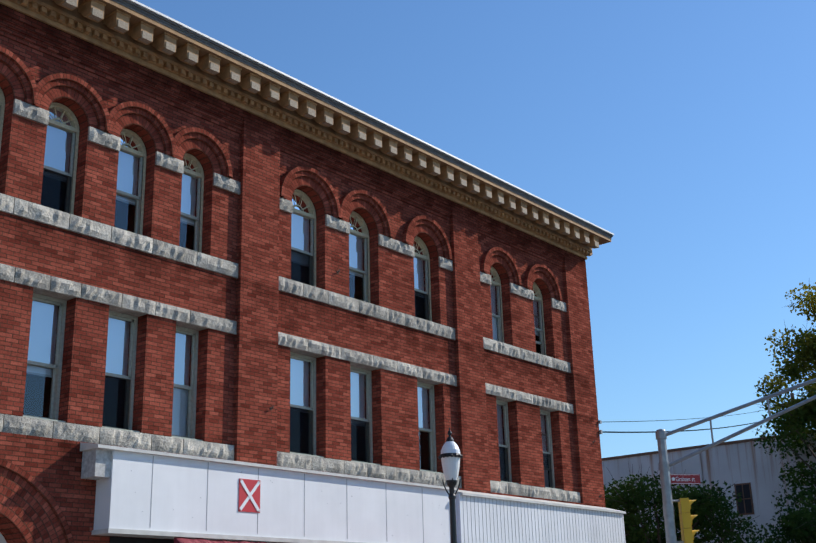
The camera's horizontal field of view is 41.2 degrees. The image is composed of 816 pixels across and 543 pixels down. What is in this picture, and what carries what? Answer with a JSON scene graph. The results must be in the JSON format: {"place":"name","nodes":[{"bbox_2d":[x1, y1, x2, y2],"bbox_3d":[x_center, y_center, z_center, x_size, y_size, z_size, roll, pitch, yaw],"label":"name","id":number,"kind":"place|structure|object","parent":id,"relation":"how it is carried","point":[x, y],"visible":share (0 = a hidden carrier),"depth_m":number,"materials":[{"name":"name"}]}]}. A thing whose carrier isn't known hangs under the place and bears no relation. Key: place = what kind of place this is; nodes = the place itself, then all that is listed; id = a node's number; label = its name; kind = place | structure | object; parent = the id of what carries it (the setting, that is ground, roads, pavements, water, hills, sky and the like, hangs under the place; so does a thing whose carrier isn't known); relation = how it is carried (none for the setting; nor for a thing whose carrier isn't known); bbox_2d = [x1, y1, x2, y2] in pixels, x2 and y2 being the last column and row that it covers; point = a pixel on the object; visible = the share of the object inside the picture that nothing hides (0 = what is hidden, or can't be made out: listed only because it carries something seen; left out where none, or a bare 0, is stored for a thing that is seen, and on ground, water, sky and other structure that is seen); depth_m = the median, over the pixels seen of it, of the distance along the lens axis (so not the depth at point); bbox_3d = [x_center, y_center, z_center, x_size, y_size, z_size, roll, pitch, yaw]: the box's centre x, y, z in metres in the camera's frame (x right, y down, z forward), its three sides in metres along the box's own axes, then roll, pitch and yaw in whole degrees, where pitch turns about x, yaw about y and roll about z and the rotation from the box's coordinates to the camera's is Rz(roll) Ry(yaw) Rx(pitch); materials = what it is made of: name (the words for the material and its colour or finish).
{"place":"outdoors","nodes":[
{"label":"outdoors","id":0,"kind":"place"},
{"bbox_2d":[136,0,815,457],"label":"sky","id":1,"kind":"structure","parent":0,"point":[684,131],"materials":[{"name":"blue"}]},
{"bbox_2d":[598,393,794,433],"bbox_3d":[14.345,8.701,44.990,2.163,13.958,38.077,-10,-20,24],"label":"wires","id":2,"kind":"object","parent":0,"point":[602,432],"visible":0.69,"depth_m":34.95,"materials":[{"name":"black"}]},
{"label":"ground","id":3,"kind":"structure","parent":0,"visible":0},
{"bbox_2d":[0,0,613,542],"bbox_3d":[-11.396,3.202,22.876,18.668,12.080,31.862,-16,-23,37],"label":"building","id":4,"kind":"structure","parent":3,"relation":"on","point":[212,248],"depth_m":20.44,"materials":[{"name":"brick"}]},
{"bbox_2d":[80,442,625,542],"bbox_3d":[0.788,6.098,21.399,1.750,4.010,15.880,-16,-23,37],"label":"storefront","id":5,"kind":"object","parent":4,"relation":"attached to","point":[147,495],"visible":1,"depth_m":19.29,"materials":[{"name":"white paint"}]},
{"bbox_2d":[438,427,462,542],"bbox_3d":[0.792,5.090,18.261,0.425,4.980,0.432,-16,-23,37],"label":"street lamp","id":6,"kind":"object","parent":3,"relation":"on","point":[450,456],"visible":1,"depth_m":18.69,"materials":[{"name":"black metal"}]},
{"bbox_2d":[604,463,769,542],"bbox_3d":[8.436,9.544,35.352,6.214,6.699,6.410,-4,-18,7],"label":"bush","id":7,"kind":"object","parent":3,"relation":"on","point":[704,507],"visible":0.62,"depth_m":34.19,"materials":[{"name":"green plant"}]},
{"bbox_2d":[602,430,815,542],"bbox_3d":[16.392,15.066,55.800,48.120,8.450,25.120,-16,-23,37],"label":"white building","id":8,"kind":"structure","parent":3,"relation":"on","point":[749,469],"depth_m":43.57,"materials":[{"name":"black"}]},
{"bbox_2d":[655,378,815,542],"bbox_3d":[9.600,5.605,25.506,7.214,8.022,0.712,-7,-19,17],"label":"signal pole","id":9,"kind":"object","parent":3,"relation":"on","point":[667,480],"visible":1,"depth_m":26.45,"materials":[{"name":"grey metal"}]},
{"bbox_2d":[752,486,815,542],"bbox_3d":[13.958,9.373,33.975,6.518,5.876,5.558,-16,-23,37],"label":"bush","id":10,"kind":"object","parent":3,"relation":"on","point":[795,528],"visible":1,"depth_m":34.53,"materials":[{"name":"green plant"}]},
{"bbox_2d":[753,282,815,515],"bbox_3d":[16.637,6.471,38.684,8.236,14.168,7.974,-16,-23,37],"label":"tree","id":11,"kind":"object","parent":3,"relation":"on","point":[791,421],"visible":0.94,"depth_m":38.81,"materials":[{"name":"green plant"}]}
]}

